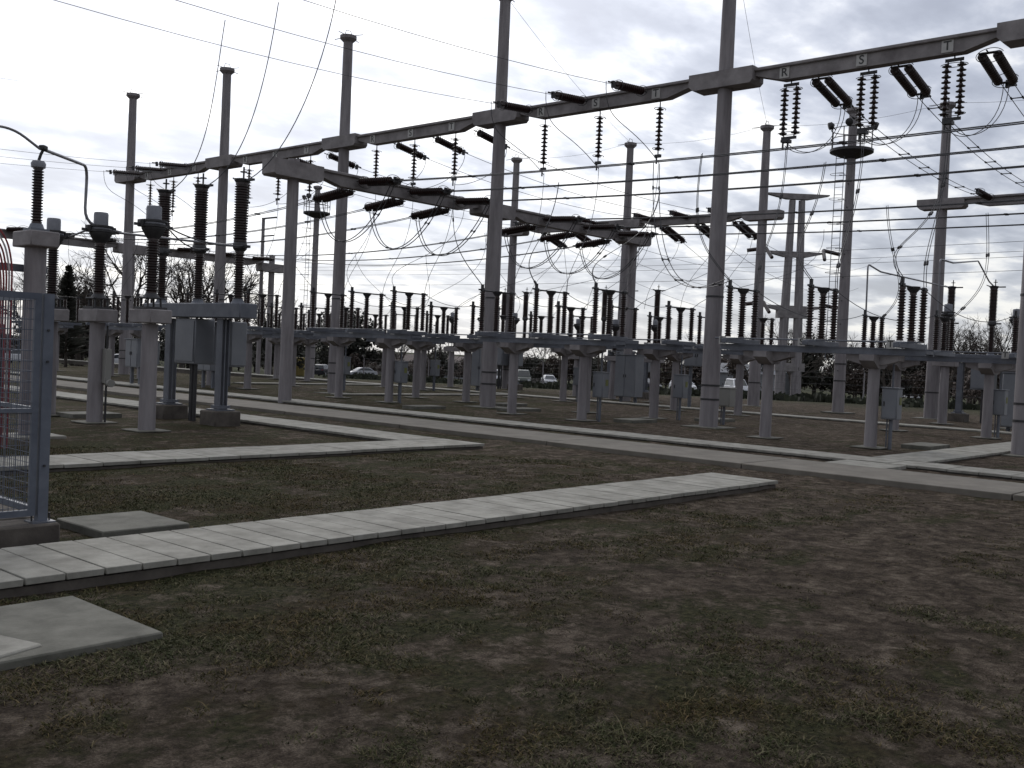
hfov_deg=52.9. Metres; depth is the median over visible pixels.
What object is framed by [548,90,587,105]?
tension insulator
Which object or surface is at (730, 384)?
parked van
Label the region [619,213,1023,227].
twin conductor
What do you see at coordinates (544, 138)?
suspension insulator
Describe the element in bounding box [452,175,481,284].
twin conductor
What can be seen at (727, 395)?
control cabinet
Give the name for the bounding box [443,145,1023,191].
twin conductor
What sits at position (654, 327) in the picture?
current transformer
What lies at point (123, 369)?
gantry post
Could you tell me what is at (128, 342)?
cabinet door
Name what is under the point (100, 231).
current transformer
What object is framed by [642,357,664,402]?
support column
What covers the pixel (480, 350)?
cabinet door
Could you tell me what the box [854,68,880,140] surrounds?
suspension insulator
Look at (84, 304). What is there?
bare tree
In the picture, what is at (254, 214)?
twin conductor
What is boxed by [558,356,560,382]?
utility pole
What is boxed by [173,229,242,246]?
wire
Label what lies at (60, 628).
concrete slab
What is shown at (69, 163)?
wire
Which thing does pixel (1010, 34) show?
gantry post
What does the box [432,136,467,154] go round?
tension insulator
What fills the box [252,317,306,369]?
dense tree
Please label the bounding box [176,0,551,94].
wire
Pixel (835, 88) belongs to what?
tension insulator
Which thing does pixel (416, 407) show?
concrete slab
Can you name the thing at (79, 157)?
wire
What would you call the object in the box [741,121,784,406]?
gantry post
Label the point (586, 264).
twin conductor
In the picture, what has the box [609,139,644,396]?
gantry post
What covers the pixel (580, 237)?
tension insulator
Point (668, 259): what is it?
twin conductor
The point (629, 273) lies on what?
wire
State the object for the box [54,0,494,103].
wire
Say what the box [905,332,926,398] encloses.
bare tree
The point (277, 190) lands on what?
suspension insulator
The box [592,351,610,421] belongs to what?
control cabinet
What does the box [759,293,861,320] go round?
wire
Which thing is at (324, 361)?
dense tree
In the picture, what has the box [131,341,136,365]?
cabinet door
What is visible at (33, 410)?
panel
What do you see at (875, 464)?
path link
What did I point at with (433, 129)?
gantry beam
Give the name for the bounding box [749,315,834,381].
bare tree
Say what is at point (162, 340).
dense tree
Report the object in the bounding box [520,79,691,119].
gantry beam
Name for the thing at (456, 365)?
dense tree
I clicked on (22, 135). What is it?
tubular conductor
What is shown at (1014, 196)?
gantry beam
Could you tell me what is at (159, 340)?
dense tree
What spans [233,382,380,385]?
path
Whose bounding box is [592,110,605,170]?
suspension insulator
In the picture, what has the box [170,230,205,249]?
wire
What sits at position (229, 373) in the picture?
switch kiosk
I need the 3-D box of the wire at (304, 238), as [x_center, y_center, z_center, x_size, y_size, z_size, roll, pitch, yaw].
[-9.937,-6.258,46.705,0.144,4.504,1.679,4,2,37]
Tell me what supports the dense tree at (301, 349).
on the ground at (162, 729)
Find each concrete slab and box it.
[0,596,162,670]
[0,635,41,657]
[56,411,121,418]
[57,511,188,537]
[402,405,445,409]
[495,403,526,406]
[497,407,540,411]
[613,418,656,422]
[694,418,734,421]
[901,442,949,449]
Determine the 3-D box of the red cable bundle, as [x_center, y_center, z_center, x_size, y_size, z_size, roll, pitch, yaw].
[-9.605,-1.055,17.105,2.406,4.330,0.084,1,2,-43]
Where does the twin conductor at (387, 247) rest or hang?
attached to the tension insulator at (421, 192)
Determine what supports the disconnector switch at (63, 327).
on the ground at (162, 729)
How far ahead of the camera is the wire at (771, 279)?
40.14 m
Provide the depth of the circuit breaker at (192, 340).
25.84 m
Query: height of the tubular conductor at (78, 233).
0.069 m
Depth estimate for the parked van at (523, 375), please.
124.74 m
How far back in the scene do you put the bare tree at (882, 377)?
141.20 m
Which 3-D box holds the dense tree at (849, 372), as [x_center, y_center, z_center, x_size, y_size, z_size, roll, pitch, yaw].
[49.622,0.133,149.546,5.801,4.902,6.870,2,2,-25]
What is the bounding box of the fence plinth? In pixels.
[0,504,59,548]
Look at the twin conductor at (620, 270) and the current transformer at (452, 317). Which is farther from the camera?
the current transformer at (452, 317)
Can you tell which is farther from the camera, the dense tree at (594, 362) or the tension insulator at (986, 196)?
the dense tree at (594, 362)
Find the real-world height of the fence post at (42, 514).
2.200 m
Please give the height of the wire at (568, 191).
0.820 m
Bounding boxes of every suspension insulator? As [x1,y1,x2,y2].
[146,180,154,204]
[169,177,176,215]
[193,173,200,203]
[245,165,253,204]
[273,178,282,204]
[305,155,314,200]
[372,145,381,176]
[408,140,419,186]
[449,133,460,185]
[538,119,550,175]
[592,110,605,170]
[652,101,664,163]
[778,80,802,148]
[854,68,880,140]
[938,55,968,131]
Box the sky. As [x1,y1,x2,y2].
[0,0,1023,369]
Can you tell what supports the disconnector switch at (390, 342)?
on the ground at (162, 729)
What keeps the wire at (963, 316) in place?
attached to the disconnector switch at (874, 361)
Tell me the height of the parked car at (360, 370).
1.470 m
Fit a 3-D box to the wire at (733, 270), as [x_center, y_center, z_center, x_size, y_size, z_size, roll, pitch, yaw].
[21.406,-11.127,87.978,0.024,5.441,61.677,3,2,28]
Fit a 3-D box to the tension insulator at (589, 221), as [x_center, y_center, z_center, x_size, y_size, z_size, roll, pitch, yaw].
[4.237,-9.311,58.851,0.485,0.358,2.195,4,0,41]
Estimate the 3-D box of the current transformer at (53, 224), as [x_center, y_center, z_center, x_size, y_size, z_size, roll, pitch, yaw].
[-11.500,-3.022,25.740,0.580,2.275,0.900,4,2,41]
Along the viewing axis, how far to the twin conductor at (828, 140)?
32.48 m
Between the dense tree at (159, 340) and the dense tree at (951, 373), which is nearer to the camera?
the dense tree at (951, 373)
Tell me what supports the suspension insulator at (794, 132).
hanging from the gantry beam at (959, 44)
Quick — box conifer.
[55,263,88,366]
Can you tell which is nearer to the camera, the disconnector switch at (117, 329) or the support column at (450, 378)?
the disconnector switch at (117, 329)
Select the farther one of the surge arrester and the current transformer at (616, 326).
the current transformer at (616, 326)
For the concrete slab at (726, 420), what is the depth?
36.71 m
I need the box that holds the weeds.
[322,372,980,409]
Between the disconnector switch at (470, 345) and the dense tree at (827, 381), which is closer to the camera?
the disconnector switch at (470, 345)
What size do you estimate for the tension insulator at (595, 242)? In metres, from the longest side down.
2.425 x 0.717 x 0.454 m
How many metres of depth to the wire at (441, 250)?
40.72 m
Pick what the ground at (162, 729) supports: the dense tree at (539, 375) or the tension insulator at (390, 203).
the dense tree at (539, 375)
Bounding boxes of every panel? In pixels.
[0,290,41,518]
[0,297,33,509]
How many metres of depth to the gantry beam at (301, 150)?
48.18 m
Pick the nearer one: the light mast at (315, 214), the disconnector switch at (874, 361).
the disconnector switch at (874, 361)
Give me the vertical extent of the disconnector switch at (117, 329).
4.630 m
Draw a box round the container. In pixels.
[273,357,304,375]
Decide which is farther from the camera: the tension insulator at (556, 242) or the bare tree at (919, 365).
the bare tree at (919, 365)
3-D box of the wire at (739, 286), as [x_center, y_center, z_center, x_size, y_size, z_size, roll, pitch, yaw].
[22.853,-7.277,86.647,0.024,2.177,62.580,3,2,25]
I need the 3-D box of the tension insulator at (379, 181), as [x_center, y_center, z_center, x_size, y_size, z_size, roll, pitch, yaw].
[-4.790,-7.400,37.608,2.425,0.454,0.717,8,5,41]
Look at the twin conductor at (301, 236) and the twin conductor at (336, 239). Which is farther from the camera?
the twin conductor at (301, 236)
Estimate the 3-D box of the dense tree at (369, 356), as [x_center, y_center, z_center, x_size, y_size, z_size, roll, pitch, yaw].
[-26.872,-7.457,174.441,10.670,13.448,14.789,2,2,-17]
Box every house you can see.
[370,354,429,375]
[440,356,463,378]
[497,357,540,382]
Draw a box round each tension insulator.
[6,226,26,233]
[93,236,116,243]
[106,169,142,176]
[128,165,165,173]
[152,161,189,169]
[177,246,194,253]
[226,251,234,257]
[252,255,274,261]
[312,188,355,204]
[324,152,360,169]
[356,175,403,188]
[363,198,405,211]
[393,142,428,160]
[407,185,453,197]
[409,207,450,220]
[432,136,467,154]
[454,195,489,206]
[474,128,509,149]
[493,100,532,114]
[502,224,537,236]
[513,222,536,230]
[537,232,577,243]
[541,233,568,248]
[542,214,585,224]
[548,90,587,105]
[572,238,610,249]
[575,234,598,247]
[581,222,623,231]
[582,220,597,223]
[608,80,647,95]
[618,230,658,238]
[631,212,653,222]
[658,227,686,243]
[668,210,690,220]
[694,224,709,237]
[732,219,756,239]
[810,75,853,109]
[888,63,930,99]
[975,188,994,200]
[976,47,1017,87]
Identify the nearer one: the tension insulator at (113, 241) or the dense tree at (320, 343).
the tension insulator at (113, 241)
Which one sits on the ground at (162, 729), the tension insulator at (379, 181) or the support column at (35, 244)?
the support column at (35, 244)
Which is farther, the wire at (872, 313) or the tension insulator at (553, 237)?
the tension insulator at (553, 237)
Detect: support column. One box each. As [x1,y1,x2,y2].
[0,229,65,439]
[51,309,68,415]
[71,309,117,423]
[121,309,171,432]
[441,346,459,386]
[568,354,578,396]
[602,356,618,399]
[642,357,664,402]
[930,361,958,424]
[1000,364,1015,428]
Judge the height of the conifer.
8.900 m
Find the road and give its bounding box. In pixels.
[4,375,1023,500]
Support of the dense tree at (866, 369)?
on the ground at (162, 729)
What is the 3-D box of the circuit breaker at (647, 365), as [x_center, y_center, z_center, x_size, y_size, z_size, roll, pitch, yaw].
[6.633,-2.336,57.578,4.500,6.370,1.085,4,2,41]
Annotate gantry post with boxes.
[113,236,147,371]
[114,89,145,374]
[198,63,242,382]
[256,256,283,374]
[262,157,323,402]
[314,30,366,393]
[467,0,528,408]
[469,205,515,401]
[496,154,528,388]
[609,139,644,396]
[615,230,651,400]
[680,0,763,428]
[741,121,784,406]
[911,100,967,419]
[996,18,1023,457]
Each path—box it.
[0,438,483,474]
[0,472,777,598]
[4,385,439,440]
[7,370,1023,480]
[59,359,1011,434]
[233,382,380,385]
[330,393,507,395]
[873,442,1010,463]
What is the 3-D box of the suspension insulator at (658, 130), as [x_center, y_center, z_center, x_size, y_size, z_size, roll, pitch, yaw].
[4.949,-8.506,34.648,0.358,2.160,0.485,4,2,41]
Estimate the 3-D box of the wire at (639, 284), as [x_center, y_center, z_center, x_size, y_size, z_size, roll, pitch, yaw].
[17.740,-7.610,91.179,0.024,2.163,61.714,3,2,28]
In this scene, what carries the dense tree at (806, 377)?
on the ground at (162, 729)
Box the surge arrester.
[23,145,49,231]
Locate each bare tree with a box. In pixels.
[2,250,113,335]
[56,257,121,365]
[60,218,228,332]
[86,300,120,336]
[166,258,258,367]
[167,230,281,371]
[241,289,307,373]
[394,345,412,359]
[411,324,446,360]
[523,348,558,371]
[683,329,729,365]
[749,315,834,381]
[816,323,865,370]
[848,332,916,386]
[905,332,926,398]
[921,316,998,399]
[949,337,1010,402]
[953,307,1019,403]
[978,331,1010,354]
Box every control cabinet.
[343,346,350,390]
[394,345,409,402]
[430,347,440,390]
[573,356,579,400]
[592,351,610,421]
[672,355,688,419]
[719,387,736,424]
[881,364,904,449]
[993,372,1009,437]
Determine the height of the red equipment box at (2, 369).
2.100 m
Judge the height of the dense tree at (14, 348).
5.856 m
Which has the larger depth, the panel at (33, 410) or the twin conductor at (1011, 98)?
the twin conductor at (1011, 98)
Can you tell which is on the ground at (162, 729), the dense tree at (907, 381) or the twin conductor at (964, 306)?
the dense tree at (907, 381)
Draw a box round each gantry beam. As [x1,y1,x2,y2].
[0,228,117,247]
[139,161,208,180]
[167,248,260,264]
[232,141,325,164]
[323,168,478,209]
[357,116,474,145]
[515,208,625,238]
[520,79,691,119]
[534,221,608,232]
[640,212,741,225]
[754,27,999,81]
[965,193,1023,206]
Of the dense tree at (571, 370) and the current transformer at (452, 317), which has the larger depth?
the dense tree at (571, 370)
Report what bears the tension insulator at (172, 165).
attached to the gantry beam at (198, 167)
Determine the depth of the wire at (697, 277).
40.12 m
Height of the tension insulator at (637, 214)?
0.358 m
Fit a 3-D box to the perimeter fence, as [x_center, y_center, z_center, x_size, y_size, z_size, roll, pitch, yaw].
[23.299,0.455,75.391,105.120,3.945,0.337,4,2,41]
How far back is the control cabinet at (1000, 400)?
33.75 m
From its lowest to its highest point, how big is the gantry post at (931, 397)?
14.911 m
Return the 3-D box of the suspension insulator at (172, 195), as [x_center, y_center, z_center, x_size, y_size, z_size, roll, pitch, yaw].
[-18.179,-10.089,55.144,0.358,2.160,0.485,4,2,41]
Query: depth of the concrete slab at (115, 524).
10.79 m
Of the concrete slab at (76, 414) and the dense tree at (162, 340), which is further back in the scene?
the dense tree at (162, 340)
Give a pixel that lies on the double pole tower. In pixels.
(781, 368)
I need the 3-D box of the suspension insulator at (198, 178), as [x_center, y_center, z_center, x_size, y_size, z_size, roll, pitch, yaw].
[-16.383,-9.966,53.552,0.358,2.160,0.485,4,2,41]
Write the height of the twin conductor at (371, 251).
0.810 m
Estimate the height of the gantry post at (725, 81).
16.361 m
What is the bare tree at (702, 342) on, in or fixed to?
on the ground at (162, 729)
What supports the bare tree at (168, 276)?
on the ground at (162, 729)
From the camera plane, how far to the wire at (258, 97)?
25.97 m
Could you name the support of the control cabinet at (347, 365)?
on the ground at (162, 729)
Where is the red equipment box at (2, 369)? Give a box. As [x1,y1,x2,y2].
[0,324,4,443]
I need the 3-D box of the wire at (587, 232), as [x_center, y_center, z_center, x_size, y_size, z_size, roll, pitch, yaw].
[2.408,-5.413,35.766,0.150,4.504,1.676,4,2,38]
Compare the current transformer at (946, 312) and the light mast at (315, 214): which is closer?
the current transformer at (946, 312)
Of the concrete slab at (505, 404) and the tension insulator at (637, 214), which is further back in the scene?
the tension insulator at (637, 214)
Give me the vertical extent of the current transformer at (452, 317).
2.047 m
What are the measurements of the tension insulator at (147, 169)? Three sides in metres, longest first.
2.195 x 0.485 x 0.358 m
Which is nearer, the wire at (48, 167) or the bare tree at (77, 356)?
the wire at (48, 167)
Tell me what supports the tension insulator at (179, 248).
attached to the gantry beam at (209, 257)
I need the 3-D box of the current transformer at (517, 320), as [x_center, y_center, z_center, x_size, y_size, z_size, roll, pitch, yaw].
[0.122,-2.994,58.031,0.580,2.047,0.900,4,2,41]
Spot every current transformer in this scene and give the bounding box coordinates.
[46,218,71,308]
[81,212,118,309]
[134,205,172,309]
[447,312,458,346]
[512,313,519,337]
[574,319,580,338]
[607,319,619,355]
[651,320,661,342]
[940,304,955,352]
[1009,309,1019,358]
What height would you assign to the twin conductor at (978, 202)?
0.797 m
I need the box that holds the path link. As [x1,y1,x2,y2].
[828,459,905,469]
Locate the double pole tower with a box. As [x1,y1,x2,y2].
[745,192,840,395]
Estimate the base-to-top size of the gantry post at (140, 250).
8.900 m
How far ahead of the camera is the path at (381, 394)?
46.96 m
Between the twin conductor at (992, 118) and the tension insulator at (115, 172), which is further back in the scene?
the tension insulator at (115, 172)
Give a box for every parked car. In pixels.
[5,349,20,362]
[114,354,118,362]
[314,364,327,376]
[346,367,377,374]
[541,375,556,383]
[669,378,696,388]
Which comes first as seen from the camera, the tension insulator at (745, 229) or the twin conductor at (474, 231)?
the twin conductor at (474, 231)
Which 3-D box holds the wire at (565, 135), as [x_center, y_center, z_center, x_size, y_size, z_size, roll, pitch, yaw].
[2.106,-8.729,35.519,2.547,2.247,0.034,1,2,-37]
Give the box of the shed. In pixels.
[694,363,789,395]
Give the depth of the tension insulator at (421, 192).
39.30 m
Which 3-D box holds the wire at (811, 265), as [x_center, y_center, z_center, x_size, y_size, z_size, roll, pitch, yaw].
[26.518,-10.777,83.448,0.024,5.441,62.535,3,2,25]
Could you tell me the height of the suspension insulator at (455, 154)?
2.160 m
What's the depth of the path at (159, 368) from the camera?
48.22 m
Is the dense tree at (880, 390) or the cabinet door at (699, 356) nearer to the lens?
the cabinet door at (699, 356)
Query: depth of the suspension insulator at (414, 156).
42.60 m
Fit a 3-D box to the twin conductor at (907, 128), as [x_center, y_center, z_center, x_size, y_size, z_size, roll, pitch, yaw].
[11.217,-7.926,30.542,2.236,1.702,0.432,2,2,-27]
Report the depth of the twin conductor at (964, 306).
36.09 m
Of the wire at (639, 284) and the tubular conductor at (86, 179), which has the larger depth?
the wire at (639, 284)
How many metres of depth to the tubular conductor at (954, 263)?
34.31 m
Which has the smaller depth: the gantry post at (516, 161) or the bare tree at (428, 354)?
the gantry post at (516, 161)
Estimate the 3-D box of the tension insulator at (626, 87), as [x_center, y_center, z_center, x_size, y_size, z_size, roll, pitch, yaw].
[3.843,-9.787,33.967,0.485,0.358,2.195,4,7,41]
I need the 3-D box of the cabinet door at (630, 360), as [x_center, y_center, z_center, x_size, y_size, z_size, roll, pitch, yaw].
[5.616,-0.373,49.033,0.550,1.900,0.038,4,2,41]
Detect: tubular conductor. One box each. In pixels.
[0,125,39,149]
[44,149,121,232]
[68,230,84,237]
[116,232,231,244]
[865,264,950,309]
[937,259,993,309]
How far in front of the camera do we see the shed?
158.55 m
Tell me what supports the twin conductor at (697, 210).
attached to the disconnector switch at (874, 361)
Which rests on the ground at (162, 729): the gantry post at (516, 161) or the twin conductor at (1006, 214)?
the gantry post at (516, 161)
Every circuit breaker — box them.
[144,167,256,426]
[497,288,532,389]
[601,285,663,398]
[947,279,1009,422]
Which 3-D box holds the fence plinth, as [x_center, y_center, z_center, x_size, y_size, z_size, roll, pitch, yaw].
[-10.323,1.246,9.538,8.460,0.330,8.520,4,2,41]
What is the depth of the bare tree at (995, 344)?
119.58 m
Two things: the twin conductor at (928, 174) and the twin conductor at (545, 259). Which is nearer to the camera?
the twin conductor at (928, 174)
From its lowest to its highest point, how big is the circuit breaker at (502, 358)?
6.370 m
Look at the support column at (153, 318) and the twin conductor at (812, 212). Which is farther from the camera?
the twin conductor at (812, 212)
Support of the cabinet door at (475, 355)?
in the switch kiosk at (475, 368)
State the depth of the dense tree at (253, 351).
146.52 m
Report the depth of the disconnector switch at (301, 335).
50.88 m
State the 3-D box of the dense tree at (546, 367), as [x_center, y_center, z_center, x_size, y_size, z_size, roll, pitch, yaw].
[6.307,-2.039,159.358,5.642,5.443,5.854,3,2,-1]
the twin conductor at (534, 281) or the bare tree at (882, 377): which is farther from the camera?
the bare tree at (882, 377)
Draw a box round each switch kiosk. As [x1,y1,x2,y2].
[124,338,140,383]
[198,352,214,387]
[228,366,243,385]
[471,349,481,390]
[614,354,643,402]
[684,344,702,406]
[1000,372,1015,431]
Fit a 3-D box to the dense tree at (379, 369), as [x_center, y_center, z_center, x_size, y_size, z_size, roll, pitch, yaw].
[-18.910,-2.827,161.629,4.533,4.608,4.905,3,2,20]
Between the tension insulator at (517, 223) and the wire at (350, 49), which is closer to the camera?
the wire at (350, 49)
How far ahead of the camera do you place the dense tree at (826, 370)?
169.29 m
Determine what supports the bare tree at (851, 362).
on the ground at (162, 729)
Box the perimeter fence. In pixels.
[362,355,980,404]
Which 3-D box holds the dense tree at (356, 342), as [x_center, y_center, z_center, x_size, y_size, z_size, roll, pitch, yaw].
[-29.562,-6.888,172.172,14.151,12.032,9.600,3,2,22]
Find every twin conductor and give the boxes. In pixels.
[69,199,314,233]
[70,208,364,239]
[113,217,410,245]
[207,235,485,255]
[245,240,539,260]
[276,246,574,265]
[318,183,394,241]
[369,193,445,249]
[397,121,1023,181]
[415,203,489,255]
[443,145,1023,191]
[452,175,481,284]
[503,165,1023,200]
[504,221,576,268]
[529,182,558,283]
[544,229,615,273]
[579,236,649,278]
[582,199,1023,219]
[592,190,660,282]
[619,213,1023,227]
[652,163,731,288]
[653,224,1023,234]
[696,153,729,279]
[756,150,786,288]
[785,108,844,152]
[797,163,825,278]
[835,142,863,287]
[840,106,980,194]
[861,94,922,145]
[882,206,900,316]
[893,171,946,277]
[917,96,1023,186]
[923,129,949,287]
[946,83,1008,136]
[953,216,989,317]
[1001,84,1023,115]
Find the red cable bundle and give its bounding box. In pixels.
[0,229,12,448]
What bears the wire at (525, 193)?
attached to the tension insulator at (407, 149)
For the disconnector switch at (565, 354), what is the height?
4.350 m
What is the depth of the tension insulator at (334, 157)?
47.20 m
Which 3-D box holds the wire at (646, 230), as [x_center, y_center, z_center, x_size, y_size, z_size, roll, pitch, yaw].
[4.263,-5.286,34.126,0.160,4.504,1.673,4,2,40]
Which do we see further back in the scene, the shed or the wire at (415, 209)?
the shed
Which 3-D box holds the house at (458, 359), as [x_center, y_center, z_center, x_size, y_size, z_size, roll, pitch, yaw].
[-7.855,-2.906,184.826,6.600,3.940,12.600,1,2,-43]
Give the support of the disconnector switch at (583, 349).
on the ground at (162, 729)
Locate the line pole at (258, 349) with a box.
[255,217,276,373]
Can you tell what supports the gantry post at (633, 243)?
on the ground at (162, 729)
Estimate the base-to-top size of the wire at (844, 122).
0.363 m
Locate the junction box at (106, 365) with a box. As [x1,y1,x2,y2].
[102,325,114,421]
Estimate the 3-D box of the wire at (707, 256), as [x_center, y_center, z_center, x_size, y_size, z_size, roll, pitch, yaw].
[9.046,-7.163,54.190,91.001,1.030,0.018,4,2,41]
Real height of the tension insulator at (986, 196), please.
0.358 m
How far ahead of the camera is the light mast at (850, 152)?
48.43 m
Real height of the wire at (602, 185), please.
0.820 m
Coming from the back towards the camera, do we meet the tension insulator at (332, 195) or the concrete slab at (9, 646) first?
the tension insulator at (332, 195)
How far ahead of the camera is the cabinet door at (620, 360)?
49.43 m
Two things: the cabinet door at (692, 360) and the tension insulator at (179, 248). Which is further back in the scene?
the tension insulator at (179, 248)
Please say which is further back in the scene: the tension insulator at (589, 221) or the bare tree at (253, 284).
the bare tree at (253, 284)
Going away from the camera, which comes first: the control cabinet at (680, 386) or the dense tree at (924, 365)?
the control cabinet at (680, 386)
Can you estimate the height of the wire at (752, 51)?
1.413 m
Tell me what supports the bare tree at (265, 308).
on the ground at (162, 729)
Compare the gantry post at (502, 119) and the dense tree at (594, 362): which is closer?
the gantry post at (502, 119)
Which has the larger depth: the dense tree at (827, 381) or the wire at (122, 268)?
the dense tree at (827, 381)
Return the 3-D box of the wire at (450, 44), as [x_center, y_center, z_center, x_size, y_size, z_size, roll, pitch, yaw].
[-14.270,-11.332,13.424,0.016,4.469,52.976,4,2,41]
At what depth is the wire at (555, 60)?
44.77 m
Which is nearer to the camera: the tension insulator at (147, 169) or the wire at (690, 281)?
the tension insulator at (147, 169)
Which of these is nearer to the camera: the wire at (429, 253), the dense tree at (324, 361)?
the wire at (429, 253)
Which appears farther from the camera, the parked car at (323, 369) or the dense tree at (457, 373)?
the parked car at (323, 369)
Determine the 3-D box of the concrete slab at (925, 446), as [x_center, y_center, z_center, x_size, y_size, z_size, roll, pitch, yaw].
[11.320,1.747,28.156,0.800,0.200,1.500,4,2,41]
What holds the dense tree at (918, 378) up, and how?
on the ground at (162, 729)
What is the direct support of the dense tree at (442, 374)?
on the ground at (162, 729)
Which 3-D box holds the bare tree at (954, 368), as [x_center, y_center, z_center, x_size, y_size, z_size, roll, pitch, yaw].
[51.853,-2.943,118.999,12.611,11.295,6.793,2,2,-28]
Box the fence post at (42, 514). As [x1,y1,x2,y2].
[24,293,55,523]
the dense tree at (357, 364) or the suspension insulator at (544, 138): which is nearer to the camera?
the suspension insulator at (544, 138)
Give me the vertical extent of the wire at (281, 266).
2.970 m
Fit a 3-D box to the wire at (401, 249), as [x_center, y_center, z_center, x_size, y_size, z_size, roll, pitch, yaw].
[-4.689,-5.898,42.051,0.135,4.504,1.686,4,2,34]
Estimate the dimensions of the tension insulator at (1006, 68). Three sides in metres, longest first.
2.425 x 0.717 x 0.454 m
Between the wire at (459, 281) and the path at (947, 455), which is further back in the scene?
the wire at (459, 281)
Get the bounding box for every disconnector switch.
[12,296,81,370]
[86,291,169,378]
[184,289,280,389]
[257,309,330,381]
[268,303,361,389]
[307,286,427,402]
[362,310,450,390]
[386,301,501,402]
[475,282,627,421]
[500,311,592,401]
[555,301,695,418]
[644,312,774,415]
[715,277,933,449]
[861,310,1018,439]
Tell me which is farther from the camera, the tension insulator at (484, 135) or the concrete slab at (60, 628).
the tension insulator at (484, 135)
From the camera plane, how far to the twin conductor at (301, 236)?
48.26 m
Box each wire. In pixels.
[0,156,125,167]
[1,163,104,171]
[3,149,152,163]
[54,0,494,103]
[110,243,137,290]
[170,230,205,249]
[172,21,224,188]
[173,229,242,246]
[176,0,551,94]
[190,270,1021,284]
[210,2,278,183]
[246,233,318,288]
[248,213,277,288]
[251,0,335,177]
[267,256,1022,274]
[278,201,309,292]
[296,251,1019,270]
[304,0,610,83]
[317,183,517,225]
[343,195,375,293]
[347,208,376,286]
[367,241,1020,266]
[382,204,412,292]
[392,212,463,285]
[420,245,485,305]
[424,183,454,292]
[426,158,628,216]
[459,241,564,305]
[466,153,668,214]
[491,101,543,174]
[500,239,640,306]
[507,147,709,212]
[511,3,629,141]
[512,178,543,291]
[545,98,598,168]
[566,169,598,290]
[568,249,747,316]
[584,226,651,307]
[597,246,806,293]
[606,81,658,162]
[625,163,658,287]
[636,222,739,307]
[637,247,831,272]
[686,245,804,316]
[693,237,823,307]
[726,246,857,293]
[743,0,766,121]
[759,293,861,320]
[769,246,879,270]
[773,105,936,125]
[838,292,932,320]
[927,292,1012,321]
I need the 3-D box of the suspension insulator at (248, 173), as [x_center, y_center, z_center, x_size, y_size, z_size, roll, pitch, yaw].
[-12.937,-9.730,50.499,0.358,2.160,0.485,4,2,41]
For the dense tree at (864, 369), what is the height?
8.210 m
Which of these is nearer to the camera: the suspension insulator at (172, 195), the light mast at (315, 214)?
the suspension insulator at (172, 195)
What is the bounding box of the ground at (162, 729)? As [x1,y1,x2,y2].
[0,335,1023,767]
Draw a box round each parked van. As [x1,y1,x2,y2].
[518,370,531,382]
[724,378,747,390]
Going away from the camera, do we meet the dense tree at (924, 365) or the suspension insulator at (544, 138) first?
the suspension insulator at (544, 138)
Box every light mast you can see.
[298,185,330,378]
[820,107,878,413]
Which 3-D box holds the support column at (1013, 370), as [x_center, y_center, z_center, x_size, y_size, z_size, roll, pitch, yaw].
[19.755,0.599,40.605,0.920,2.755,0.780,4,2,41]
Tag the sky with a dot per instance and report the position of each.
(49, 42)
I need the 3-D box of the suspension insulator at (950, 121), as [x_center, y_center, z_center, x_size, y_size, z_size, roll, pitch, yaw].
[12.140,-8.014,28.286,0.717,2.160,0.454,4,2,41]
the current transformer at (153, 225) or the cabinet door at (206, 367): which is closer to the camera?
the current transformer at (153, 225)
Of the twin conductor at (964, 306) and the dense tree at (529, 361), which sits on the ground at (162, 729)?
the dense tree at (529, 361)
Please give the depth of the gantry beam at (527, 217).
47.29 m
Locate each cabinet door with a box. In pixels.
[125,340,130,365]
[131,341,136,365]
[203,364,209,369]
[471,350,479,384]
[479,350,481,384]
[614,356,624,395]
[624,356,635,395]
[684,346,695,365]
[696,353,702,365]
[1001,374,1015,425]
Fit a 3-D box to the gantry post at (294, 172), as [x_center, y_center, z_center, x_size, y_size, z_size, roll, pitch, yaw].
[-7.894,-3.488,36.417,0.760,8.900,2.100,4,2,41]
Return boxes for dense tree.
[5,323,21,352]
[55,279,88,365]
[62,285,118,365]
[67,295,120,359]
[132,329,164,363]
[158,324,182,366]
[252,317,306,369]
[252,338,274,367]
[252,343,274,371]
[296,340,325,369]
[305,310,366,366]
[315,323,349,374]
[318,349,328,364]
[325,302,381,366]
[348,352,369,370]
[353,317,403,369]
[364,361,378,374]
[376,354,399,371]
[394,358,412,375]
[426,358,446,377]
[427,344,458,377]
[454,358,471,377]
[454,360,463,379]
[518,355,538,379]
[528,355,553,381]
[535,354,570,379]
[549,358,578,382]
[591,356,605,385]
[660,358,693,386]
[685,366,701,387]
[722,361,761,388]
[786,343,823,390]
[789,327,834,393]
[819,364,850,395]
[827,360,859,395]
[832,368,881,396]
[832,369,867,397]
[851,366,867,396]
[852,363,888,385]
[860,360,923,396]
[879,368,902,395]
[901,361,926,398]
[901,370,923,399]
[909,367,955,399]
[949,368,971,403]
[950,370,999,403]

